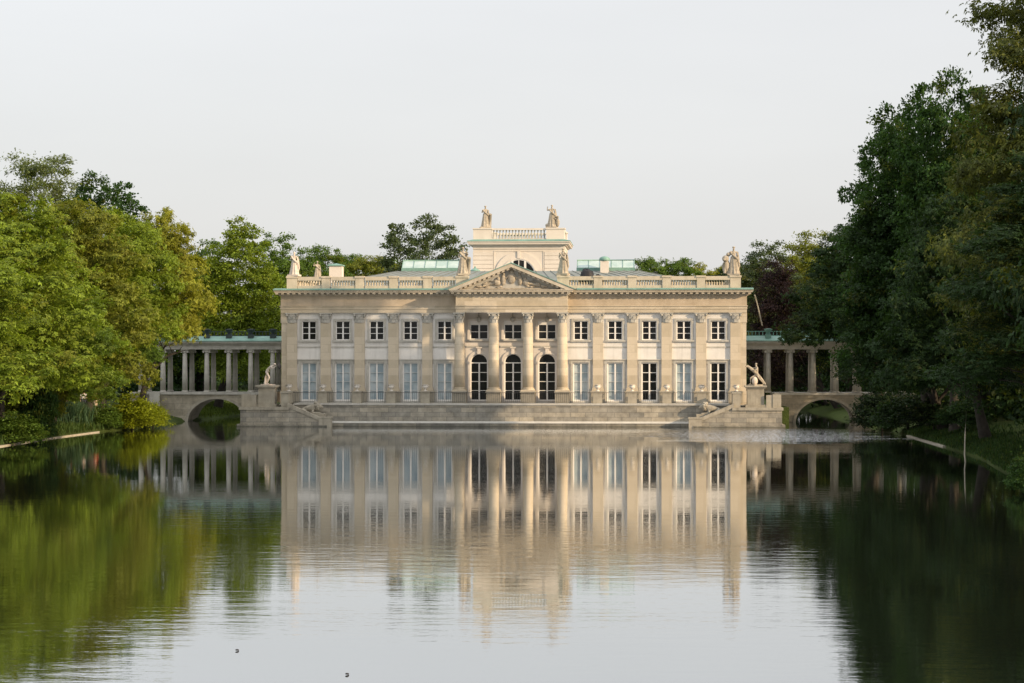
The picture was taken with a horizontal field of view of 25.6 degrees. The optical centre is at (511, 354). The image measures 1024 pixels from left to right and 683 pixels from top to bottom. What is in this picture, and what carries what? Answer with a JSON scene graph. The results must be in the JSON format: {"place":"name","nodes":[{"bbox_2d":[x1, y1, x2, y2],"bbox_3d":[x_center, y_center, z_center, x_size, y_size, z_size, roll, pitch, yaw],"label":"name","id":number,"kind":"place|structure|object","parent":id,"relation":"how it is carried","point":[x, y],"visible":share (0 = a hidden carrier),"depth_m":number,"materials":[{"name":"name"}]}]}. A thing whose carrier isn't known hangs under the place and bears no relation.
{"place":"outdoors","nodes":[
{"label":"outdoors","id":0,"kind":"place"},
{"bbox_2d":[0,409,1023,682],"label":"water","id":1,"kind":"structure","parent":0,"point":[810,547],"depth_m":62.76,"materials":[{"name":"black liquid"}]},
{"bbox_2d":[237,385,784,427],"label":"terrace","id":2,"kind":"structure","parent":1,"relation":"in","point":[267,410],"depth_m":176.69,"materials":[{"name":"stone"}]},
{"bbox_2d":[260,363,280,384],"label":"statue","id":3,"kind":"object","parent":2,"relation":"on","point":[266,377],"visible":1,"depth_m":177.39,"materials":[{"name":"stone"}]},
{"bbox_2d":[301,401,325,416],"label":"lion statue","id":4,"kind":"object","parent":2,"relation":"on","point":[316,406],"visible":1,"depth_m":177.01,"materials":[{"name":"stone"}]},
{"bbox_2d":[696,402,719,416],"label":"lion statue","id":5,"kind":"object","parent":2,"relation":"on","point":[704,406],"visible":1,"depth_m":175.28,"materials":[{"name":"stone"}]},
{"bbox_2d":[745,363,765,385],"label":"statue","id":6,"kind":"object","parent":2,"relation":"on","point":[755,379],"visible":1,"depth_m":175.35,"materials":[{"name":"stone"}]},
{"bbox_2d":[0,376,1023,473],"bbox_3d":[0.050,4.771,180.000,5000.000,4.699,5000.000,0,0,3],"label":"ground","id":7,"kind":"structure","parent":0,"point":[831,411],"depth_m":173.86,"materials":[{"name":"green plant"}]},
{"bbox_2d":[0,409,49,444],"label":"bush","id":8,"kind":"object","parent":7,"relation":"on","point":[23,428],"visible":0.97,"depth_m":140.32,"materials":[{"name":"green plant"}]},
{"bbox_2d":[0,213,65,405],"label":"tree","id":9,"kind":"object","parent":7,"relation":"on","point":[17,374],"visible":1,"depth_m":121.78,"materials":[{"name":"green plant"}]},
{"bbox_2d":[5,386,61,422],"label":"shrub","id":10,"kind":"object","parent":7,"relation":"on","point":[11,407],"visible":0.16,"depth_m":145.95,"materials":[{"name":"green plant"}]},
{"bbox_2d":[14,383,67,441],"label":"shrub","id":11,"kind":"object","parent":7,"relation":"on","point":[38,408],"visible":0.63,"depth_m":145.47,"materials":[{"name":"green plant"}]},
{"bbox_2d":[0,148,83,247],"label":"tree","id":12,"kind":"object","parent":7,"relation":"on","point":[30,172],"visible":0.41,"depth_m":203.77,"materials":[{"name":"green plant"}]},
{"bbox_2d":[0,431,99,446],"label":"shore kerb","id":13,"kind":"structure","parent":7,"relation":"on","point":[53,437],"depth_m":153.73,"materials":[{"name":"stone"}]},
{"bbox_2d":[51,383,72,422],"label":"shrub","id":14,"kind":"object","parent":7,"relation":"on","point":[64,399],"visible":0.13,"depth_m":149.72,"materials":[{"name":"green plant"}]},
{"bbox_2d":[0,189,132,417],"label":"tree","id":15,"kind":"object","parent":7,"relation":"on","point":[75,360],"visible":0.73,"depth_m":141.68,"materials":[{"name":"green plant"}]},
{"bbox_2d":[5,281,136,404],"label":"tree","id":16,"kind":"object","parent":7,"relation":"on","point":[107,393],"visible":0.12,"depth_m":151.44,"materials":[{"name":"green plant"}]},
{"bbox_2d":[0,418,154,444],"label":"bank grass","id":17,"kind":"structure","parent":7,"relation":"on","point":[65,428],"depth_m":159.09,"materials":[{"name":"green plant"}]},
{"bbox_2d":[56,399,101,427],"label":"reeds","id":18,"kind":"object","parent":7,"relation":"on","point":[83,414],"visible":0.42,"depth_m":162.36,"materials":[{"name":"green plant"}]},
{"bbox_2d":[24,195,172,422],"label":"tree","id":19,"kind":"object","parent":7,"relation":"on","point":[114,263],"visible":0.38,"depth_m":155.74,"materials":[{"name":"green plant"}]},
{"bbox_2d":[56,169,154,387],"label":"tree","id":20,"kind":"object","parent":7,"relation":"on","point":[99,199],"visible":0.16,"depth_m":194.54,"materials":[{"name":"green plant"}]},
{"bbox_2d":[93,400,124,430],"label":"bush","id":21,"kind":"object","parent":7,"relation":"on","point":[110,414],"visible":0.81,"depth_m":165.59,"materials":[{"name":"green plant"}]},
{"bbox_2d":[60,204,190,409],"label":"tree","id":22,"kind":"object","parent":7,"relation":"on","point":[144,239],"visible":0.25,"depth_m":164.30,"materials":[{"name":"green plant"}]},
{"bbox_2d":[99,274,169,417],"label":"tree","id":23,"kind":"object","parent":7,"relation":"on","point":[153,355],"visible":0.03,"depth_m":168.38,"materials":[{"name":"green plant"}]},
{"bbox_2d":[103,391,166,429],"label":"bush","id":24,"kind":"object","parent":7,"relation":"on","point":[135,412],"visible":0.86,"depth_m":168.17,"materials":[{"name":"green plant"}]},
{"bbox_2d":[143,401,172,428],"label":"bush","id":25,"kind":"object","parent":7,"relation":"on","point":[163,419],"visible":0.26,"depth_m":172.46,"materials":[{"name":"green plant"}]},
{"bbox_2d":[116,206,220,401],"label":"tree","id":26,"kind":"object","parent":7,"relation":"on","point":[194,296],"visible":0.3,"depth_m":174.99,"materials":[{"name":"green plant"}]},
{"bbox_2d":[153,238,259,390],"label":"tree","id":27,"kind":"object","parent":7,"relation":"on","point":[199,351],"visible":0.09,"depth_m":211.27,"materials":[{"name":"green plant"}]},
{"bbox_2d":[190,215,286,407],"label":"tree","id":28,"kind":"object","parent":7,"relation":"on","point":[247,316],"visible":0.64,"depth_m":205.56,"materials":[{"name":"green plant"}]},
{"bbox_2d":[199,400,277,417],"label":"slope grass","id":29,"kind":"structure","parent":7,"relation":"on","point":[229,407],"depth_m":204.97,"materials":[{"name":"green plant"}]},
{"bbox_2d":[241,232,314,401],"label":"tree","id":30,"kind":"object","parent":7,"relation":"on","point":[283,266],"visible":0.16,"depth_m":237.24,"materials":[{"name":"green plant"}]},
{"bbox_2d":[279,245,328,282],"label":"tree","id":31,"kind":"object","parent":7,"relation":"on","point":[310,263],"visible":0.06,"depth_m":257.40,"materials":[{"name":"green plant"}]},
{"bbox_2d":[311,246,326,270],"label":"tree","id":32,"kind":"object","parent":7,"relation":"on","point":[313,248],"visible":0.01,"depth_m":261.87,"materials":[{"name":"green plant"}]},
{"bbox_2d":[303,243,354,276],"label":"tree","id":33,"kind":"object","parent":7,"relation":"on","point":[337,259],"visible":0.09,"depth_m":267.16,"materials":[{"name":"green plant"}]},
{"bbox_2d":[328,253,372,275],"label":"tree","id":34,"kind":"object","parent":7,"relation":"on","point":[347,261],"visible":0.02,"depth_m":285.01,"materials":[{"name":"green plant"}]},
{"bbox_2d":[344,255,397,276],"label":"tree","id":35,"kind":"object","parent":7,"relation":"on","point":[370,267],"visible":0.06,"depth_m":273.73,"materials":[{"name":"green plant"}]},
{"bbox_2d":[377,212,469,272],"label":"tree","id":36,"kind":"object","parent":7,"relation":"on","point":[394,242],"visible":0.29,"depth_m":241.36,"materials":[{"name":"green plant"}]},
{"bbox_2d":[107,309,1023,427],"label":"woodland","id":37,"kind":"object","parent":7,"relation":"on","point":[1006,402],"visible":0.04,"depth_m":202.83,"materials":[{"name":"green plant"}]},
{"bbox_2d":[634,255,669,274],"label":"tree","id":38,"kind":"object","parent":7,"relation":"on","point":[646,265],"visible":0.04,"depth_m":269.50,"materials":[{"name":"green plant"}]},
{"bbox_2d":[654,257,704,280],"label":"tree","id":39,"kind":"object","parent":7,"relation":"on","point":[681,265],"visible":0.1,"depth_m":271.37,"materials":[{"name":"green plant"}]},
{"bbox_2d":[691,262,718,284],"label":"tree","id":40,"kind":"object","parent":7,"relation":"on","point":[702,268],"visible":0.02,"depth_m":279.44,"materials":[{"name":"green plant"}]},
{"bbox_2d":[703,253,770,321],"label":"tree","id":41,"kind":"object","parent":7,"relation":"on","point":[724,274],"visible":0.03,"depth_m":261.81,"materials":[{"name":"green plant"}]},
{"bbox_2d":[737,239,829,405],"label":"tree","id":42,"kind":"object","parent":7,"relation":"on","point":[748,272],"visible":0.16,"depth_m":227.10,"materials":[{"name":"green plant"}]},
{"bbox_2d":[754,228,831,403],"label":"tree","id":43,"kind":"object","parent":7,"relation":"on","point":[807,249],"visible":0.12,"depth_m":234.96,"materials":[{"name":"green plant"}]},
{"bbox_2d":[746,256,842,408],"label":"tree","id":44,"kind":"object","parent":7,"relation":"on","point":[780,284],"visible":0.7,"depth_m":213.26,"materials":[{"name":"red plant"}]},
{"bbox_2d":[791,244,856,391],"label":"tree","id":45,"kind":"object","parent":7,"relation":"on","point":[826,354],"visible":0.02,"depth_m":213.88,"materials":[{"name":"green plant"}]},
{"bbox_2d":[771,224,887,394],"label":"tree","id":46,"kind":"object","parent":7,"relation":"on","point":[814,318],"visible":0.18,"depth_m":181.23,"materials":[{"name":"green plant"}]},
{"bbox_2d":[770,392,913,421],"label":"bridge","id":47,"kind":"structure","parent":7,"relation":"on","point":[795,402],"depth_m":187.63,"materials":[{"name":"stone"}]},
{"bbox_2d":[746,331,901,392],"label":"colonnade","id":48,"kind":"object","parent":47,"relation":"on","point":[763,343],"visible":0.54,"depth_m":188.12,"materials":[{"name":"stone"}]},
{"bbox_2d":[764,328,771,337],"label":"roof vase","id":49,"kind":"object","parent":48,"relation":"on","point":[768,334],"visible":0.99,"depth_m":188.34,"materials":[{"name":"green metal"}]},
{"bbox_2d":[845,384,907,430],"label":"bush","id":50,"kind":"object","parent":7,"relation":"on","point":[863,410],"visible":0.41,"depth_m":167.29,"materials":[{"name":"green plant"}]},
{"bbox_2d":[825,115,937,428],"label":"tree","id":51,"kind":"object","parent":7,"relation":"on","point":[892,175],"visible":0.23,"depth_m":150.09,"materials":[{"name":"green plant"}]},
{"bbox_2d":[815,184,949,429],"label":"tree","id":52,"kind":"object","parent":7,"relation":"on","point":[845,321],"visible":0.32,"depth_m":148.84,"materials":[{"name":"green plant"}]},
{"bbox_2d":[834,100,946,425],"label":"tree","id":53,"kind":"object","parent":7,"relation":"on","point":[863,156],"visible":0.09,"depth_m":157.58,"materials":[{"name":"green plant"}]},
{"bbox_2d":[861,391,922,432],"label":"bush","id":54,"kind":"object","parent":7,"relation":"on","point":[896,404],"visible":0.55,"depth_m":159.35,"materials":[{"name":"green plant"}]},
{"bbox_2d":[906,435,944,446],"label":"shore kerb","id":55,"kind":"structure","parent":7,"relation":"on","point":[917,438],"depth_m":146.07,"materials":[{"name":"stone"}]},
{"bbox_2d":[891,396,964,431],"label":"bush","id":56,"kind":"object","parent":7,"relation":"on","point":[923,413],"visible":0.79,"depth_m":149.40,"materials":[{"name":"green plant"}]},
{"bbox_2d":[885,95,995,432],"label":"tree","id":57,"kind":"object","parent":7,"relation":"on","point":[908,204],"visible":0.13,"depth_m":144.39,"materials":[{"name":"green plant"}]},
{"bbox_2d":[886,64,1013,315],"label":"tree","id":58,"kind":"object","parent":7,"relation":"on","point":[962,94],"visible":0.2,"depth_m":145.71,"materials":[{"name":"green plant"}]},
{"bbox_2d":[927,397,991,428],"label":"bush","id":59,"kind":"object","parent":7,"relation":"on","point":[949,418],"visible":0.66,"depth_m":141.27,"materials":[{"name":"green plant"}]},
{"bbox_2d":[897,418,1023,477],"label":"lawn grass","id":60,"kind":"structure","parent":7,"relation":"on","point":[997,452],"depth_m":130.31,"materials":[{"name":"green plant"}]},
{"bbox_2d":[860,188,1023,438],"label":"tree","id":61,"kind":"object","parent":60,"relation":"on","point":[911,357],"visible":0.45,"depth_m":130.80,"materials":[{"name":"green plant"}]},
{"bbox_2d":[903,149,1023,393],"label":"tree","id":62,"kind":"object","parent":60,"relation":"on","point":[990,246],"visible":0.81,"depth_m":105.51,"materials":[{"name":"green plant"}]},
{"bbox_2d":[935,366,988,461],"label":"sapling","id":63,"kind":"object","parent":7,"relation":"on","point":[955,393],"visible":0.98,"depth_m":117.97,"materials":[{"name":"plant"}]},
{"bbox_2d":[938,102,996,414],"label":"tree","id":64,"kind":"object","parent":7,"relation":"on","point":[982,396],"depth_m":153.72,"materials":[{"name":"green plant"}]},
{"bbox_2d":[922,0,1023,391],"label":"tree","id":65,"kind":"object","parent":7,"relation":"on","point":[1004,54],"visible":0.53,"depth_m":115.60,"materials":[{"name":"green plant"}]},
{"bbox_2d":[982,80,1023,347],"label":"tree","id":66,"kind":"object","parent":7,"relation":"on","point":[1012,292],"visible":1,"depth_m":86.42,"materials":[{"name":"green plant"}]},
{"bbox_2d":[983,77,1023,206],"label":"tree","id":67,"kind":"object","parent":7,"relation":"on","point":[1011,91],"depth_m":149.73,"materials":[{"name":"green plant"}]},
{"bbox_2d":[995,446,1023,489],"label":"bush","id":68,"kind":"object","parent":7,"relation":"on","point":[1017,482],"visible":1,"depth_m":91.63,"materials":[{"name":"green plant"}]},
{"bbox_2d":[0,0,1023,349],"label":"sky","id":69,"kind":"structure","parent":0,"point":[698,130],"materials":[{"name":"white"}]},
{"bbox_2d":[277,399,788,423],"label":"island","id":70,"kind":"structure","parent":0,"point":[785,415],"depth_m":183.27,"materials":[{"name":"green plant"}]},
{"bbox_2d":[130,391,257,420],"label":"bridge","id":71,"kind":"structure","parent":70,"relation":"on","point":[187,406],"depth_m":190.55,"materials":[{"name":"stone"}]},
{"bbox_2d":[138,331,280,391],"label":"colonnade","id":72,"kind":"object","parent":71,"relation":"on","point":[209,344],"visible":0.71,"depth_m":190.96,"materials":[{"name":"stone"}]},
{"bbox_2d":[225,329,232,337],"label":"roof vase","id":73,"kind":"object","parent":72,"relation":"on","point":[229,334],"visible":1,"depth_m":190.88,"materials":[{"name":"black metal"}]},
{"bbox_2d":[247,329,254,337],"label":"roof vase","id":74,"kind":"object","parent":72,"relation":"on","point":[251,334],"visible":1,"depth_m":190.77,"materials":[{"name":"black metal"}]},
{"bbox_2d":[269,329,276,337],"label":"roof vase","id":75,"kind":"object","parent":72,"relation":"on","point":[272,331],"visible":1,"depth_m":190.67,"materials":[{"name":"black metal"}]},
{"bbox_2d":[273,228,762,404],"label":"palace","id":76,"kind":"structure","parent":70,"relation":"on","point":[412,325],"depth_m":180.14,"materials":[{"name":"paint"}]},
{"bbox_2d":[287,252,300,275],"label":"statue","id":77,"kind":"object","parent":76,"relation":"on","point":[295,268],"visible":1,"depth_m":180.97,"materials":[{"name":"stone"}]},
{"bbox_2d":[298,319,318,341],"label":"window","id":78,"kind":"structure","parent":76,"relation":"in","point":[308,327],"depth_m":181.03,"materials":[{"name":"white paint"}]},
{"bbox_2d":[297,359,319,402],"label":"french door","id":79,"kind":"structure","parent":76,"relation":"in","point":[308,368],"depth_m":181.08,"materials":[{"name":"white paint"}]},
{"bbox_2d":[313,261,321,281],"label":"statue","id":80,"kind":"object","parent":76,"relation":"on","point":[317,273],"visible":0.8,"depth_m":193.92,"materials":[{"name":"stone"}]},
{"bbox_2d":[332,319,352,341],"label":"window","id":81,"kind":"structure","parent":76,"relation":"in","point":[342,328],"depth_m":180.86,"materials":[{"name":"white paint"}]},
{"bbox_2d":[331,359,353,402],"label":"french door","id":82,"kind":"structure","parent":76,"relation":"in","point":[342,368],"depth_m":180.90,"materials":[{"name":"white paint"}]},
{"bbox_2d":[366,319,386,341],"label":"window","id":83,"kind":"structure","parent":76,"relation":"in","point":[377,327],"depth_m":180.73,"materials":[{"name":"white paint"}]},
{"bbox_2d":[365,359,387,402],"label":"french door","id":84,"kind":"structure","parent":76,"relation":"in","point":[376,369],"depth_m":180.73,"materials":[{"name":"white paint"}]},
{"bbox_2d":[400,319,420,341],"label":"window","id":85,"kind":"structure","parent":76,"relation":"in","point":[410,328],"depth_m":180.59,"materials":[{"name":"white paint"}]},
{"bbox_2d":[399,359,421,402],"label":"french door","id":86,"kind":"structure","parent":76,"relation":"in","point":[410,369],"depth_m":180.59,"materials":[{"name":"white paint"}]},
{"bbox_2d":[433,359,453,402],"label":"french door","id":87,"kind":"structure","parent":76,"relation":"in","point":[443,368],"depth_m":180.46,"materials":[{"name":"white paint"}]},
{"bbox_2d":[434,319,454,341],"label":"window","id":88,"kind":"structure","parent":76,"relation":"in","point":[444,328],"depth_m":180.42,"materials":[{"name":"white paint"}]},
{"bbox_2d":[456,247,470,275],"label":"statue","id":89,"kind":"object","parent":76,"relation":"on","point":[464,266],"visible":1,"depth_m":180.23,"materials":[{"name":"stone"}]},
{"bbox_2d":[465,347,488,402],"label":"arched door","id":90,"kind":"structure","parent":76,"relation":"in","point":[478,367],"depth_m":180.99,"materials":[{"name":"white paint"}]},
{"bbox_2d":[466,318,489,340],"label":"window","id":91,"kind":"structure","parent":76,"relation":"in","point":[476,331],"depth_m":180.86,"materials":[{"name":"white paint"}]},
{"bbox_2d":[479,206,491,227],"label":"statue","id":92,"kind":"object","parent":76,"relation":"on","point":[486,219],"visible":1,"depth_m":192.80,"materials":[{"name":"stone"}]},
{"bbox_2d":[499,347,522,402],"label":"arched door","id":93,"kind":"structure","parent":76,"relation":"in","point":[512,367],"depth_m":180.81,"materials":[{"name":"white paint"}]},
{"bbox_2d":[500,318,523,340],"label":"window","id":94,"kind":"structure","parent":76,"relation":"in","point":[510,331],"depth_m":180.68,"materials":[{"name":"white paint"}]},
{"bbox_2d":[533,347,556,402],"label":"arched door","id":95,"kind":"structure","parent":76,"relation":"in","point":[546,367],"depth_m":180.68,"materials":[{"name":"white paint"}]},
{"bbox_2d":[534,318,557,340],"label":"window","id":96,"kind":"structure","parent":76,"relation":"in","point":[544,331],"depth_m":180.55,"materials":[{"name":"white paint"}]},
{"bbox_2d":[545,205,559,227],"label":"statue","id":97,"kind":"object","parent":76,"relation":"on","point":[553,221],"visible":1,"depth_m":192.44,"materials":[{"name":"stone"}]},
{"bbox_2d":[556,248,569,274],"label":"statue","id":98,"kind":"object","parent":76,"relation":"on","point":[563,267],"visible":1,"depth_m":179.77,"materials":[{"name":"stone"}]},
{"bbox_2d":[570,319,590,341],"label":"window","id":99,"kind":"structure","parent":76,"relation":"in","point":[580,328],"depth_m":179.80,"materials":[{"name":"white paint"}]},
{"bbox_2d":[569,359,591,402],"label":"french door","id":100,"kind":"structure","parent":76,"relation":"in","point":[580,368],"depth_m":179.85,"materials":[{"name":"white paint"}]},
{"bbox_2d":[579,268,602,282],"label":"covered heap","id":101,"kind":"object","parent":76,"relation":"on","point":[587,272],"visible":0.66,"depth_m":181.98,"materials":[{"name":"grey"}]},
{"bbox_2d":[605,319,625,341],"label":"window","id":102,"kind":"structure","parent":76,"relation":"in","point":[615,328],"depth_m":179.63,"materials":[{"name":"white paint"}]},
{"bbox_2d":[604,359,626,402],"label":"french door","id":103,"kind":"structure","parent":76,"relation":"in","point":[614,368],"depth_m":179.67,"materials":[{"name":"white paint"}]},
{"bbox_2d":[639,318,659,341],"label":"window","id":104,"kind":"structure","parent":76,"relation":"in","point":[649,327],"depth_m":179.49,"materials":[{"name":"white paint"}]},
{"bbox_2d":[638,359,660,402],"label":"french door","id":105,"kind":"structure","parent":76,"relation":"in","point":[649,369],"depth_m":179.54,"materials":[{"name":"white paint"}]},
{"bbox_2d":[673,318,693,341],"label":"window","id":106,"kind":"structure","parent":76,"relation":"in","point":[683,327],"depth_m":179.32,"materials":[{"name":"white paint"}]},
{"bbox_2d":[672,359,694,402],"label":"french door","id":107,"kind":"structure","parent":76,"relation":"in","point":[683,368],"depth_m":179.36,"materials":[{"name":"white paint"}]},
{"bbox_2d":[708,318,728,341],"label":"window","id":108,"kind":"structure","parent":76,"relation":"in","point":[718,327],"depth_m":179.19,"materials":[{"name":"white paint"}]},
{"bbox_2d":[707,359,729,402],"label":"french door","id":109,"kind":"structure","parent":76,"relation":"in","point":[718,369],"depth_m":179.23,"materials":[{"name":"white paint"}]},
{"bbox_2d":[722,246,739,275],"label":"statue","id":110,"kind":"object","parent":76,"relation":"on","point":[732,267],"visible":1,"depth_m":179.01,"materials":[{"name":"stone"}]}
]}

